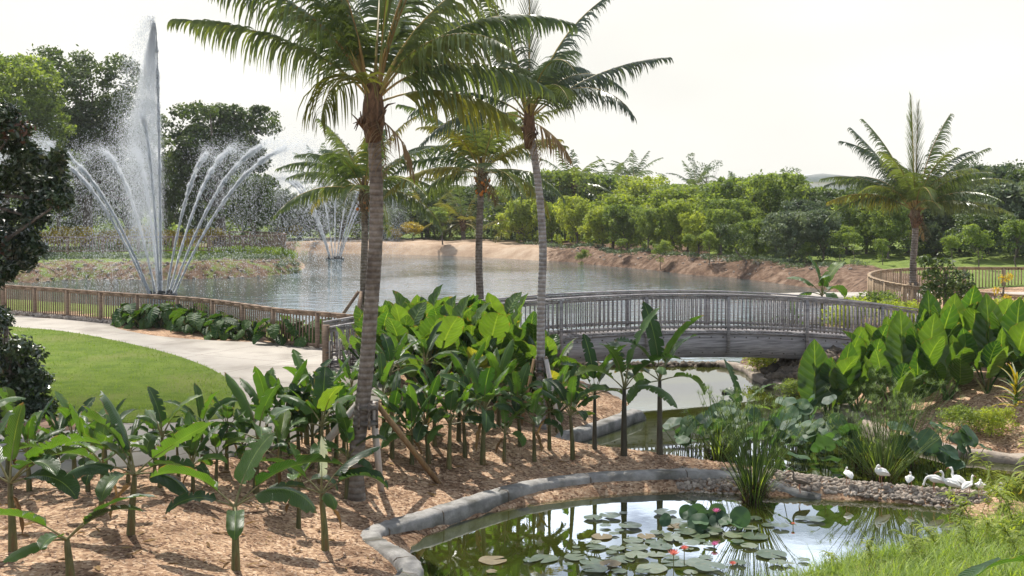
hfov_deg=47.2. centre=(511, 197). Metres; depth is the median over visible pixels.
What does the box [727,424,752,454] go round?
lotus plant
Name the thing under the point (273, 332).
elephant ear
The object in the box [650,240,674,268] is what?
sapling
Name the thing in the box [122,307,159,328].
elephant ear
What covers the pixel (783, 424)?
lotus plant
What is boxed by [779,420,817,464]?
lotus plant
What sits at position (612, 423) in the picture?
pond kerb
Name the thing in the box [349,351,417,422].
banana plant
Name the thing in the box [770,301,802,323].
banana plant
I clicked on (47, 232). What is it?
croton shrub
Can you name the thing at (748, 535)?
lily pad
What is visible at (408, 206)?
bushy tree
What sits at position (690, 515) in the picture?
lotus plant
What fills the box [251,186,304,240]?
bushy tree
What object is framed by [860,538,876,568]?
leafy shoot
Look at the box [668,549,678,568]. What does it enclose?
water lily
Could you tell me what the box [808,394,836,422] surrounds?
lotus plant
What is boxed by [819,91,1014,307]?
coconut palm
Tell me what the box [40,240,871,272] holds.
bank weeds
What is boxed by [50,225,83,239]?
croton shrub
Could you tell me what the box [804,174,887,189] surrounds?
building
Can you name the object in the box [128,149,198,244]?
bushy tree
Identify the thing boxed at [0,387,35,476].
banana plant
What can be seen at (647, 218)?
bushy tree
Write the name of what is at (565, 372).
banana plant
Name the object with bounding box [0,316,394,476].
garden path
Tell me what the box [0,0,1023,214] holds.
sky
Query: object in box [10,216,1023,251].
undergrowth
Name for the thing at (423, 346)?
banana plant
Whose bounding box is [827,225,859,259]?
sapling
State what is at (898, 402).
papyrus
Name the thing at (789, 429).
lotus plant
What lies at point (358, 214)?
bushy tree
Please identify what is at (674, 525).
lily pad
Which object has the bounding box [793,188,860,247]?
bushy tree
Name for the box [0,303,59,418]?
dark shrub
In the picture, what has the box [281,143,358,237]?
distant palm
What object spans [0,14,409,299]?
fountain
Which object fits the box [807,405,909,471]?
papyrus
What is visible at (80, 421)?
banana plant
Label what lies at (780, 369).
bank rubble
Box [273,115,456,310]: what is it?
coconut palm
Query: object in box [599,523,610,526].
lily pad
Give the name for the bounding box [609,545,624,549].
lily pad
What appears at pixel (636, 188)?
bushy tree
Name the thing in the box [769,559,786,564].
lily pad
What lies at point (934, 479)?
wading bird
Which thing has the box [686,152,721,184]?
thin tree
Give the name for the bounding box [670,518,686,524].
lily pad
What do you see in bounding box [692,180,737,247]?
bushy tree
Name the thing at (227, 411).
banana plant
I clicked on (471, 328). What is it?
elephant ear
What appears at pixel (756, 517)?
lily pad
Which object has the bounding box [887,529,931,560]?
leafy shoot
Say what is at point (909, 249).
bushy tree
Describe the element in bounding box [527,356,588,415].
elephant ear
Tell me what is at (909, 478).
wading bird
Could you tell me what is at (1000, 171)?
bushy tree
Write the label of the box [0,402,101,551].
banana plant
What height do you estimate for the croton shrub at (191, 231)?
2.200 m
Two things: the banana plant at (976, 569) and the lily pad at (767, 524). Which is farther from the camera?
the lily pad at (767, 524)
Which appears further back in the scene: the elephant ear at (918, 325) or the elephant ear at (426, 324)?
the elephant ear at (918, 325)
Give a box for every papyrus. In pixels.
[666,386,777,462]
[682,383,817,504]
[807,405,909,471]
[809,373,964,484]
[859,365,966,468]
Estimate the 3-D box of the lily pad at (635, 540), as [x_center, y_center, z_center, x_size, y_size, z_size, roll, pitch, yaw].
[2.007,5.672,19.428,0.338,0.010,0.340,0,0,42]
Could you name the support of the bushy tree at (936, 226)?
on the ground at (496, 468)
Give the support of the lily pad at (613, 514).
on the pond water at (516, 536)
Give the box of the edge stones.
[9,310,125,325]
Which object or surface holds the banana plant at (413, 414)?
on the ground at (496, 468)
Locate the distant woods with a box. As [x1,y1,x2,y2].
[10,191,658,231]
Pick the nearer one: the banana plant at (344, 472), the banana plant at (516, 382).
the banana plant at (344, 472)
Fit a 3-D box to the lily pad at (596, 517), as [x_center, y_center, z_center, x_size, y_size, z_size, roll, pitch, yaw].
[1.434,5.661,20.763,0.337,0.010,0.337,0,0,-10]
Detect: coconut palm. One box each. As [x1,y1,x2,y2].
[167,0,577,501]
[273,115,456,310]
[383,82,572,299]
[400,0,673,429]
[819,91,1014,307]
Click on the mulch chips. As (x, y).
(66, 516)
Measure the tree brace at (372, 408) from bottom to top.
1.929 m
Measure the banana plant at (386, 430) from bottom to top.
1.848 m
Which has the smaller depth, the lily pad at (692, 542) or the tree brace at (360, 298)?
the lily pad at (692, 542)
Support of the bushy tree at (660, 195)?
on the ground at (496, 468)
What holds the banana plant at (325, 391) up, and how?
on the ground at (496, 468)
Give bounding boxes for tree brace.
[301,400,441,490]
[338,290,364,318]
[520,356,562,432]
[907,282,919,300]
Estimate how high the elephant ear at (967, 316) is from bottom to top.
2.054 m
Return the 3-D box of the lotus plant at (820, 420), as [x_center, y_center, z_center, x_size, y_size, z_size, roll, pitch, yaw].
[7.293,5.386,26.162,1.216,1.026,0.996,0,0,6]
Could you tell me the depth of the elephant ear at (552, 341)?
29.65 m
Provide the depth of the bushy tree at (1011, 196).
86.79 m
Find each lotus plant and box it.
[659,503,708,528]
[663,410,711,447]
[674,418,725,453]
[675,412,708,457]
[682,507,708,531]
[697,503,750,529]
[700,406,748,459]
[708,400,733,435]
[726,399,760,425]
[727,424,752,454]
[741,416,796,469]
[745,413,800,463]
[763,414,813,455]
[772,406,784,419]
[775,397,813,446]
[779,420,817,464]
[787,432,841,475]
[792,413,846,456]
[806,433,846,464]
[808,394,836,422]
[814,416,864,452]
[833,423,867,471]
[887,421,941,473]
[907,428,953,465]
[912,427,965,477]
[929,422,975,464]
[938,422,991,469]
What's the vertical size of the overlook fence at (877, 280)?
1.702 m
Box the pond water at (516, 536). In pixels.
[410,366,1023,575]
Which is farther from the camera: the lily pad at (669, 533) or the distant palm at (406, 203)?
the distant palm at (406, 203)
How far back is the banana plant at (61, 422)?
19.39 m
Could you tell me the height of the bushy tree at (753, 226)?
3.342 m
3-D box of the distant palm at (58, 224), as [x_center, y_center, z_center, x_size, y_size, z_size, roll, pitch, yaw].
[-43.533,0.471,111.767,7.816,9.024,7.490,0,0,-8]
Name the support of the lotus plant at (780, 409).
in the pond water at (516, 536)
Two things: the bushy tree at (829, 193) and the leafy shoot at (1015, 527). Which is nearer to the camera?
the leafy shoot at (1015, 527)
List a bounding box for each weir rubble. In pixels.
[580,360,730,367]
[676,466,987,507]
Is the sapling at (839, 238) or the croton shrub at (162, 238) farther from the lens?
the croton shrub at (162, 238)
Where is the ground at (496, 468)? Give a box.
[0,220,1023,575]
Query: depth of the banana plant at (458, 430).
24.06 m
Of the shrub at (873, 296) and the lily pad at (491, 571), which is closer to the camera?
the lily pad at (491, 571)
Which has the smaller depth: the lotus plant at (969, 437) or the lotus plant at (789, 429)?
the lotus plant at (969, 437)
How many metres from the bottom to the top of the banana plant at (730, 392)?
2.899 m
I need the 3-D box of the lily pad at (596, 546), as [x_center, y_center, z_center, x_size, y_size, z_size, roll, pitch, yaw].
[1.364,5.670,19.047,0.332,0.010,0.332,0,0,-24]
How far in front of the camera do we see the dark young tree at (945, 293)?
40.36 m
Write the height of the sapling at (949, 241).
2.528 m
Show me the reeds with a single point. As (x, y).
(272, 250)
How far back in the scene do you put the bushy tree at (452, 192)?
137.02 m
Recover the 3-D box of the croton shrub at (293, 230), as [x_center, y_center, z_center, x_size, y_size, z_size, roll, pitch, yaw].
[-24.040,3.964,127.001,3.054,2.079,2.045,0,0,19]
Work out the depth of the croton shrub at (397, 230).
126.29 m
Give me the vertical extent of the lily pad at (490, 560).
0.013 m
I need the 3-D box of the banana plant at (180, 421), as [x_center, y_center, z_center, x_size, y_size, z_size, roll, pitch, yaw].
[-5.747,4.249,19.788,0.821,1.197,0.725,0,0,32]
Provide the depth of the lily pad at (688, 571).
17.83 m
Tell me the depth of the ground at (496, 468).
22.55 m
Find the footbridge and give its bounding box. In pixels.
[322,290,917,368]
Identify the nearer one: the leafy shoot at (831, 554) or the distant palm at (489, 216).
the leafy shoot at (831, 554)
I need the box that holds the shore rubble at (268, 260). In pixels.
[32,244,851,283]
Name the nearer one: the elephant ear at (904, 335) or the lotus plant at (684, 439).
the lotus plant at (684, 439)
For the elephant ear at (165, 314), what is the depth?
41.74 m
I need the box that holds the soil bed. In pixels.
[0,416,75,432]
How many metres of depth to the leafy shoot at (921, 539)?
17.06 m
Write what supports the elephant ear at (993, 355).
on the ground at (496, 468)
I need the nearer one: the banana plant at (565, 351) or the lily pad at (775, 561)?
the lily pad at (775, 561)
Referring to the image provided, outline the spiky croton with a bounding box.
[993,362,1023,406]
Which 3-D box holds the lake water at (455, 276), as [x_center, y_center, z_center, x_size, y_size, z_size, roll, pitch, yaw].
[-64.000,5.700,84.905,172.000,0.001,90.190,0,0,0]
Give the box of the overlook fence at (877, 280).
[867,267,1023,311]
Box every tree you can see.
[0,51,85,226]
[0,99,74,290]
[10,179,97,230]
[22,43,170,246]
[61,202,121,232]
[93,163,171,240]
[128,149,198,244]
[150,99,284,245]
[157,189,230,235]
[201,192,272,243]
[225,171,280,246]
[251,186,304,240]
[268,196,318,237]
[284,196,344,239]
[317,194,357,236]
[342,189,398,238]
[357,208,409,238]
[394,190,438,237]
[394,191,413,229]
[407,206,452,239]
[430,211,448,244]
[432,184,475,236]
[446,210,483,238]
[455,183,506,236]
[483,185,514,239]
[483,197,515,238]
[493,197,538,242]
[505,189,562,239]
[518,168,607,239]
[527,201,574,243]
[552,194,594,244]
[577,204,617,245]
[581,171,624,239]
[581,192,646,247]
[589,174,670,206]
[602,203,649,250]
[627,207,667,248]
[638,185,702,242]
[652,200,699,252]
[653,182,710,197]
[655,198,702,249]
[677,212,722,254]
[682,196,763,252]
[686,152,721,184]
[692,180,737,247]
[703,207,743,252]
[704,173,780,251]
[728,204,767,253]
[734,169,815,252]
[735,218,779,256]
[758,208,819,259]
[775,198,831,256]
[777,184,834,247]
[780,166,810,185]
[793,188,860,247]
[800,207,847,261]
[809,193,874,254]
[830,193,903,253]
[841,185,876,246]
[855,201,923,258]
[865,189,948,253]
[897,193,968,256]
[915,253,979,305]
[940,212,1018,258]
[941,188,982,251]
[945,158,1023,248]
[951,160,1022,253]
[957,179,1023,257]
[1002,165,1023,253]
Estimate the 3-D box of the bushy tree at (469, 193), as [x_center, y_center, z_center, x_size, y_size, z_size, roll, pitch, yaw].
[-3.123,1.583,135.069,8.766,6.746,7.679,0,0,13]
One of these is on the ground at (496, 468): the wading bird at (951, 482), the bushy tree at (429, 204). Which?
the bushy tree at (429, 204)
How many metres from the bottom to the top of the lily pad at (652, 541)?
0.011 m
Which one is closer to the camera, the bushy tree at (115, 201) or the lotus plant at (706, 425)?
the lotus plant at (706, 425)
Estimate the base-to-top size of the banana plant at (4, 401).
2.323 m
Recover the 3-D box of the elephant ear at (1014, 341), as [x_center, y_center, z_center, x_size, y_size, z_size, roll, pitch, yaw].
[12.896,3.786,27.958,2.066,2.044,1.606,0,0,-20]
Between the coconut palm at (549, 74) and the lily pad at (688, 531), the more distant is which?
the coconut palm at (549, 74)
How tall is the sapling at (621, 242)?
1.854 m
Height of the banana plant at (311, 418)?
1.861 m
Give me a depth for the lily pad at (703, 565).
17.98 m
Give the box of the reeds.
[129,244,297,259]
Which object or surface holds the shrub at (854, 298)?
on the ground at (496, 468)
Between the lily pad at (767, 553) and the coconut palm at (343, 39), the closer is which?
the lily pad at (767, 553)
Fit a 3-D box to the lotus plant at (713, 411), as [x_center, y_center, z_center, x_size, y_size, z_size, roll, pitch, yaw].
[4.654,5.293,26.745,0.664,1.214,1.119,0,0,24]
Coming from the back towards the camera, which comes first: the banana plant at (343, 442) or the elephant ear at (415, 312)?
the elephant ear at (415, 312)
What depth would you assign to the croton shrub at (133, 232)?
103.35 m
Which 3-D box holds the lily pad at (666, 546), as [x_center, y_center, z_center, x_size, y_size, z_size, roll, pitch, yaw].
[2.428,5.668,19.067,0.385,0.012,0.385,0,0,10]
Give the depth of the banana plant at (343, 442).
22.66 m
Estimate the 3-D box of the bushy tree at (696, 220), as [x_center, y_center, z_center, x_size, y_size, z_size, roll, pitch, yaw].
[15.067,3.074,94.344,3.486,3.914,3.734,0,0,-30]
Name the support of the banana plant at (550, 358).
on the ground at (496, 468)
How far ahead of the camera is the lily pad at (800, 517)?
20.77 m
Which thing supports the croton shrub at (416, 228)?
on the ground at (496, 468)
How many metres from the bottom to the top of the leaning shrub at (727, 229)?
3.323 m
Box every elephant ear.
[110,303,144,327]
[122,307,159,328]
[130,303,160,328]
[141,303,172,327]
[144,301,189,327]
[164,306,201,329]
[169,303,208,331]
[170,308,208,333]
[190,310,222,335]
[203,318,239,340]
[206,313,250,339]
[225,318,264,340]
[252,314,303,345]
[290,318,335,346]
[335,302,426,380]
[353,300,426,371]
[378,295,469,385]
[381,296,455,380]
[388,284,442,312]
[389,302,439,369]
[392,290,473,307]
[426,302,490,373]
[457,331,536,403]
[459,293,527,358]
[464,303,502,326]
[464,307,546,347]
[468,292,521,315]
[500,333,559,400]
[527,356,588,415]
[797,331,871,413]
[829,349,886,411]
[842,322,888,343]
[842,336,890,387]
[864,348,947,415]
[882,309,927,329]
[883,303,962,371]
[916,285,982,323]
[916,330,982,400]
[949,327,1023,393]
[959,308,979,365]
[967,297,1012,314]
[972,293,1023,382]
[1002,321,1023,376]
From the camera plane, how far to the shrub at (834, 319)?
42.93 m
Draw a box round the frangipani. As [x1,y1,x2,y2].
[992,273,1012,297]
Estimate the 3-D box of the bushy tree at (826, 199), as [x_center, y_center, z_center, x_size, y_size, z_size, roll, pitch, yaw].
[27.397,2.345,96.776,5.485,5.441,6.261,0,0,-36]
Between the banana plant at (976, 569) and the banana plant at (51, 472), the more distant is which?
the banana plant at (51, 472)
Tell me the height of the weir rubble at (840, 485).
0.442 m
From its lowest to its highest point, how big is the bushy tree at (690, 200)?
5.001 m
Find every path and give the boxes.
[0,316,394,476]
[770,292,1023,306]
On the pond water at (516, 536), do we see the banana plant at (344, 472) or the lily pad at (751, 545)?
the lily pad at (751, 545)
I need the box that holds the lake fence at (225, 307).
[0,284,355,348]
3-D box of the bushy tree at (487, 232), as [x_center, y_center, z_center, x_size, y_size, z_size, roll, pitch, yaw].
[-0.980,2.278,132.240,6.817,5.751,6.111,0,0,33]
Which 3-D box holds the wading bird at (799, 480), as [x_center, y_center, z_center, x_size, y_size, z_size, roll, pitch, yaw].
[5.427,5.395,22.300,0.486,0.451,0.229,0,0,0]
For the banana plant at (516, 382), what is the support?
on the ground at (496, 468)
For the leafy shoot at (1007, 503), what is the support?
on the ground at (496, 468)
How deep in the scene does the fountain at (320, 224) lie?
109.13 m
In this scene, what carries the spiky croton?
on the ground at (496, 468)
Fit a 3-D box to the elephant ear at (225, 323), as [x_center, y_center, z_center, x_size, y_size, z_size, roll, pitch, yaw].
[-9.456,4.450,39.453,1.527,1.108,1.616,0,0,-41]
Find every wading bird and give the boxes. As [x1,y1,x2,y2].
[786,470,809,493]
[843,467,853,483]
[875,464,889,485]
[905,472,914,487]
[922,475,943,491]
[933,470,960,487]
[946,467,965,491]
[961,475,975,494]
[975,479,985,497]
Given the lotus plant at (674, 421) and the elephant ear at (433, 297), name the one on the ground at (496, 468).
the elephant ear at (433, 297)
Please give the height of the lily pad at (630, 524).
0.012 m
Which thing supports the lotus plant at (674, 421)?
in the pond water at (516, 536)
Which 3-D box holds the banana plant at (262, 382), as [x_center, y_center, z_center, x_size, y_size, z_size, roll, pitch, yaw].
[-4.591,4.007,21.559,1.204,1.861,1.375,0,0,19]
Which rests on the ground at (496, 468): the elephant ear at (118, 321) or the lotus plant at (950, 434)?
the elephant ear at (118, 321)
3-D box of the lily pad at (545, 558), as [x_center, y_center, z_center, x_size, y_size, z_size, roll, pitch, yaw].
[0.511,5.683,18.477,0.429,0.013,0.428,0,0,38]
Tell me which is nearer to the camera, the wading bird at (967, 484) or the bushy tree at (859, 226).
the wading bird at (967, 484)
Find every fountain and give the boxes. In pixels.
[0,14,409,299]
[223,169,413,258]
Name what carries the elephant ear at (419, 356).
on the ground at (496, 468)
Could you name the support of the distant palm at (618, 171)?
on the ground at (496, 468)
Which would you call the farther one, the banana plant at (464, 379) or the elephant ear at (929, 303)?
the elephant ear at (929, 303)
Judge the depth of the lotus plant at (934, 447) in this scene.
24.19 m
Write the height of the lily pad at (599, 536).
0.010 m
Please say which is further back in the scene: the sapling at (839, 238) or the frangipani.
the sapling at (839, 238)
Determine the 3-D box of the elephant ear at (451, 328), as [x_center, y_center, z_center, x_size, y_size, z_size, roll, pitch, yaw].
[-2.133,3.608,28.444,2.380,2.424,2.508,0,0,0]
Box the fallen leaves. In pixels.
[0,452,685,571]
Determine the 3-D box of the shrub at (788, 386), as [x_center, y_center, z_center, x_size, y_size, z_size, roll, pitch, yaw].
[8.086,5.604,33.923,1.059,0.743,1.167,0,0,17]
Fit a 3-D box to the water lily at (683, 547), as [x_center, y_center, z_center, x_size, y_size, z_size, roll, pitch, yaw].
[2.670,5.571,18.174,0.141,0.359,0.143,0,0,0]
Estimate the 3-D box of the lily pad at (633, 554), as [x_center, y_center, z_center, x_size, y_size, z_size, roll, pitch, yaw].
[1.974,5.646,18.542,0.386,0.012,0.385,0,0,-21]
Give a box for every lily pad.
[478,556,506,564]
[486,569,496,572]
[523,558,534,561]
[531,554,557,562]
[564,554,585,559]
[580,558,601,564]
[581,564,607,571]
[584,514,602,519]
[586,543,605,548]
[590,540,601,543]
[592,533,611,538]
[599,512,620,517]
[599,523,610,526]
[600,560,620,566]
[606,550,616,553]
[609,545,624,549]
[610,555,634,562]
[611,568,626,572]
[619,521,641,527]
[623,537,642,542]
[625,543,647,550]
[625,551,648,557]
[635,568,649,572]
[637,533,654,538]
[637,563,667,572]
[645,538,665,543]
[648,551,665,556]
[650,530,664,533]
[650,543,672,549]
[654,508,676,514]
[661,558,686,565]
[663,532,679,536]
[663,535,682,540]
[663,554,678,558]
[667,523,680,527]
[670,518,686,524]
[674,528,696,534]
[679,523,691,528]
[679,539,699,545]
[683,569,697,573]
[685,558,708,566]
[690,532,709,537]
[693,538,704,541]
[693,561,724,570]
[699,555,712,558]
[702,526,722,531]
[723,531,742,537]
[729,526,742,529]
[729,559,745,564]
[731,539,743,542]
[741,532,767,538]
[741,543,757,547]
[744,525,757,529]
[751,516,761,519]
[756,549,786,557]
[761,523,772,526]
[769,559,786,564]
[772,523,788,527]
[795,516,804,519]
[798,557,809,560]
[804,516,824,521]
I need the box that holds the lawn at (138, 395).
[1,326,245,422]
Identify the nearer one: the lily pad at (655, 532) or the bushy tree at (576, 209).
the lily pad at (655, 532)
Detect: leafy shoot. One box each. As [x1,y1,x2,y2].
[819,550,840,568]
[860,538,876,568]
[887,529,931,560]
[899,538,931,557]
[914,519,944,545]
[937,486,979,522]
[944,491,980,528]
[950,517,978,550]
[968,451,1002,508]
[971,510,1002,539]
[979,485,1022,523]
[981,480,1013,511]
[987,515,1023,556]
[988,471,1023,514]
[1008,507,1023,545]
[1012,432,1023,491]
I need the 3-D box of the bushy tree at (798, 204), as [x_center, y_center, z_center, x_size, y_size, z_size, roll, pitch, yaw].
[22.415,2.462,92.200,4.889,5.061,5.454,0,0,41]
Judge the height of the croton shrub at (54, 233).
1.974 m
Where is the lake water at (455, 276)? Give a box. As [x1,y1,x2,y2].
[5,253,842,362]
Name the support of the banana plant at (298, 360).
on the ground at (496, 468)
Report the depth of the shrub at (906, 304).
40.90 m
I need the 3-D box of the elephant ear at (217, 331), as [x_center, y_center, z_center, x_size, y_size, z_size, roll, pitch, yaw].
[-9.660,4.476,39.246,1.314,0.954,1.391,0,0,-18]
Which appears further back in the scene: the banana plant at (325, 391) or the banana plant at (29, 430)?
the banana plant at (325, 391)
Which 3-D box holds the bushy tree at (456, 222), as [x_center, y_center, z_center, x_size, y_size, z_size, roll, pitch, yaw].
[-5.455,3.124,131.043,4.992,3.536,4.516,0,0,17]
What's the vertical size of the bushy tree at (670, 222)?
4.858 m
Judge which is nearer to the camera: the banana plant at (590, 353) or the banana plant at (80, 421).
the banana plant at (80, 421)
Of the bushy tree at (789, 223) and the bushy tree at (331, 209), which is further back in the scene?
the bushy tree at (331, 209)
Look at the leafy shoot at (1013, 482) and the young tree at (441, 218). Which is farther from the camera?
the young tree at (441, 218)
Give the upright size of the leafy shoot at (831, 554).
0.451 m
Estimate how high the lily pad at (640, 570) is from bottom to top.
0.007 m
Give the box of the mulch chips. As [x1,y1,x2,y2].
[0,406,1021,575]
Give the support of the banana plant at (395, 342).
on the ground at (496, 468)
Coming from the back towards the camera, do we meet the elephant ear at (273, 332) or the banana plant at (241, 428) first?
the elephant ear at (273, 332)
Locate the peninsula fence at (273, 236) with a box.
[39,231,285,254]
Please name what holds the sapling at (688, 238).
on the ground at (496, 468)
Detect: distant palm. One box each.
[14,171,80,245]
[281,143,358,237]
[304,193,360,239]
[384,187,413,238]
[392,188,463,238]
[421,154,475,202]
[422,182,511,240]
[467,182,556,242]
[539,148,612,239]
[593,156,632,188]
[604,150,666,185]
[666,160,714,185]
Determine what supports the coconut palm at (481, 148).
on the ground at (496, 468)
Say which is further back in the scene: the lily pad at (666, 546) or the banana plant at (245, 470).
the lily pad at (666, 546)
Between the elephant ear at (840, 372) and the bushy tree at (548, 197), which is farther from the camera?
the bushy tree at (548, 197)
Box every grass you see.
[409,501,1023,575]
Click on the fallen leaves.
(97, 567)
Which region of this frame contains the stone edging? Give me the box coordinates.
[716,360,1023,464]
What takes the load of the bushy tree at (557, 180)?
on the ground at (496, 468)
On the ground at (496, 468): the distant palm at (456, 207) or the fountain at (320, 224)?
the distant palm at (456, 207)
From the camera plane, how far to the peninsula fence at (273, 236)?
92.59 m
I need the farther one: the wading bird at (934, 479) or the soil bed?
the soil bed
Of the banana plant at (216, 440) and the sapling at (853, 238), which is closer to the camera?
the banana plant at (216, 440)
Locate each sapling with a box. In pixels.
[574,249,590,263]
[614,238,627,258]
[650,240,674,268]
[681,233,695,255]
[697,231,717,262]
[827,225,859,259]
[842,232,863,259]
[873,238,890,264]
[940,234,961,266]
[956,224,995,266]
[998,219,1023,266]
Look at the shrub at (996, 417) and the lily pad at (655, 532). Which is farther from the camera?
the shrub at (996, 417)
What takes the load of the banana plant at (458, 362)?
on the ground at (496, 468)
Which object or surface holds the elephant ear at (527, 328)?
on the ground at (496, 468)
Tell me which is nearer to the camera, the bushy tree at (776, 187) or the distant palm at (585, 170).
the bushy tree at (776, 187)
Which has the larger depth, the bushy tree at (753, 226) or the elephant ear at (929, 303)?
the bushy tree at (753, 226)
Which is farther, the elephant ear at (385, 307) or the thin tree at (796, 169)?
the thin tree at (796, 169)
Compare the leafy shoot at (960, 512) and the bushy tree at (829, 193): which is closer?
the leafy shoot at (960, 512)
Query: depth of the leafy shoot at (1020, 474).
20.43 m
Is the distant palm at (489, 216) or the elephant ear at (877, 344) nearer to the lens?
the elephant ear at (877, 344)
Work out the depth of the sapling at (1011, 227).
75.79 m
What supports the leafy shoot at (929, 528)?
on the ground at (496, 468)
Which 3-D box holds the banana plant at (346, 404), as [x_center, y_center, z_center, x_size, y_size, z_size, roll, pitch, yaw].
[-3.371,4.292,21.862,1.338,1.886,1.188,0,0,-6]
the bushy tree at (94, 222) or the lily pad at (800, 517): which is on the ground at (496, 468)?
the bushy tree at (94, 222)
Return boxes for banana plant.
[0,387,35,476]
[0,395,65,491]
[0,397,25,437]
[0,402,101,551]
[0,404,47,449]
[0,493,154,575]
[33,405,76,468]
[36,391,94,469]
[45,402,115,491]
[61,398,142,495]
[65,413,147,515]
[66,391,212,535]
[110,414,158,482]
[127,409,180,471]
[136,386,207,487]
[150,432,343,570]
[154,417,201,476]
[161,410,227,493]
[163,383,237,463]
[194,417,246,481]
[207,392,255,469]
[222,373,298,493]
[226,408,257,458]
[228,366,298,453]
[234,410,303,484]
[251,359,310,448]
[254,393,300,458]
[261,436,387,551]
[269,442,337,528]
[277,366,355,483]
[279,382,328,452]
[282,349,331,444]
[284,373,348,440]
[285,388,352,468]
[295,380,356,466]
[299,355,356,436]
[310,401,386,498]
[311,387,355,448]
[336,349,359,406]
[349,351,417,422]
[372,332,424,415]
[372,371,426,458]
[374,332,420,399]
[381,384,441,464]
[394,321,461,397]
[397,374,459,463]
[405,362,459,446]
[423,373,496,469]
[430,353,502,441]
[436,358,514,465]
[436,373,498,457]
[441,341,486,409]
[453,331,500,404]
[465,339,532,426]
[490,362,552,446]
[495,396,530,461]
[502,388,562,461]
[520,374,569,449]
[521,336,560,373]
[533,364,607,459]
[538,365,585,432]
[547,330,575,369]
[560,333,628,449]
[574,306,680,456]
[614,301,705,454]
[722,359,774,412]
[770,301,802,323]
[787,256,846,325]
[958,555,1023,575]
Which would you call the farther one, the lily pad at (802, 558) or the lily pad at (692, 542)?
the lily pad at (692, 542)
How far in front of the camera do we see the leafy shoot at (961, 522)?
17.45 m
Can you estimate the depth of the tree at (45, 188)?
23.71 m
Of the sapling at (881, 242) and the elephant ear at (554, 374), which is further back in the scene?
the sapling at (881, 242)
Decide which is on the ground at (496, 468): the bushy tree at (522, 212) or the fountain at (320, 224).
the bushy tree at (522, 212)
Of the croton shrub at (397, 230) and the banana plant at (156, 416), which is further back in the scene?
the croton shrub at (397, 230)
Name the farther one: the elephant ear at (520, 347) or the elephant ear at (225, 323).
the elephant ear at (225, 323)
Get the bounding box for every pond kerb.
[360,468,821,575]
[555,409,645,442]
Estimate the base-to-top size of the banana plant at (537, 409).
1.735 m
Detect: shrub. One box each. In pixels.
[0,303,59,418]
[39,231,50,242]
[46,230,69,245]
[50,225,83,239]
[63,226,100,248]
[96,229,116,244]
[111,228,134,247]
[125,224,150,248]
[149,230,171,244]
[162,229,182,245]
[176,234,196,247]
[186,228,210,243]
[205,227,227,245]
[277,225,303,239]
[383,225,405,240]
[401,222,423,240]
[716,222,754,263]
[742,357,776,370]
[774,378,798,396]
[817,310,861,327]
[821,295,877,328]
[857,290,901,325]
[869,298,919,326]
[876,303,918,323]
[934,403,989,432]
[968,405,1019,435]
[994,295,1023,303]
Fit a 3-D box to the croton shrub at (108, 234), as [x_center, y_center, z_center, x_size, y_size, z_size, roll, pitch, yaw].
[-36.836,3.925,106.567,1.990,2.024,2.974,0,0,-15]
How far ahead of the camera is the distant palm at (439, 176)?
139.36 m
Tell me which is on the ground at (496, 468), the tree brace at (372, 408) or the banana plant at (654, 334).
the banana plant at (654, 334)
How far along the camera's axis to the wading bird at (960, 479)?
21.85 m
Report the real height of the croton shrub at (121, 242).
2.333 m
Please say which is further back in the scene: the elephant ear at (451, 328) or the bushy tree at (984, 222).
the bushy tree at (984, 222)
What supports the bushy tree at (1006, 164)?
on the ground at (496, 468)
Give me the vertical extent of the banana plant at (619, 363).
3.357 m
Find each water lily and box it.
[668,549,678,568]
[680,545,687,564]
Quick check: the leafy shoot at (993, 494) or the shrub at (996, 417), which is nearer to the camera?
the leafy shoot at (993, 494)
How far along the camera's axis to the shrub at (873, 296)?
42.95 m
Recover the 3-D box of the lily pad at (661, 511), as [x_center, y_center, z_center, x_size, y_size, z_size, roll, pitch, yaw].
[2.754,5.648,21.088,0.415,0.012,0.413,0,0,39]
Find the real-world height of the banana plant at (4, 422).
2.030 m
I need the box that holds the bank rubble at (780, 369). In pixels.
[760,345,841,387]
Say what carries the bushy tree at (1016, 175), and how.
on the ground at (496, 468)
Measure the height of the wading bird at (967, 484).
0.380 m
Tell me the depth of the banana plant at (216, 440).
19.81 m
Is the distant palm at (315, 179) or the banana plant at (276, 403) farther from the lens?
the distant palm at (315, 179)
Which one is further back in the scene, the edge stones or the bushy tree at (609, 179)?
the bushy tree at (609, 179)
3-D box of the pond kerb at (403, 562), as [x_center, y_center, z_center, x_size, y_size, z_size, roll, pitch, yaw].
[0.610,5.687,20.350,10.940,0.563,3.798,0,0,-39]
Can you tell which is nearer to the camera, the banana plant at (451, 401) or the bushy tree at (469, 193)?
the banana plant at (451, 401)
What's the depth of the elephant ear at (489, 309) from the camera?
31.90 m
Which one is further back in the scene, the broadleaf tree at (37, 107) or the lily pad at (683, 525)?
the broadleaf tree at (37, 107)
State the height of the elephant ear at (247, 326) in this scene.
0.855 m
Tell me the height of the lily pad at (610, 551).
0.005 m
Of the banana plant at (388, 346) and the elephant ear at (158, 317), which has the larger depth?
the elephant ear at (158, 317)
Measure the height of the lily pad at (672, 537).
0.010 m
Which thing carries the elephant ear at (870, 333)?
on the ground at (496, 468)

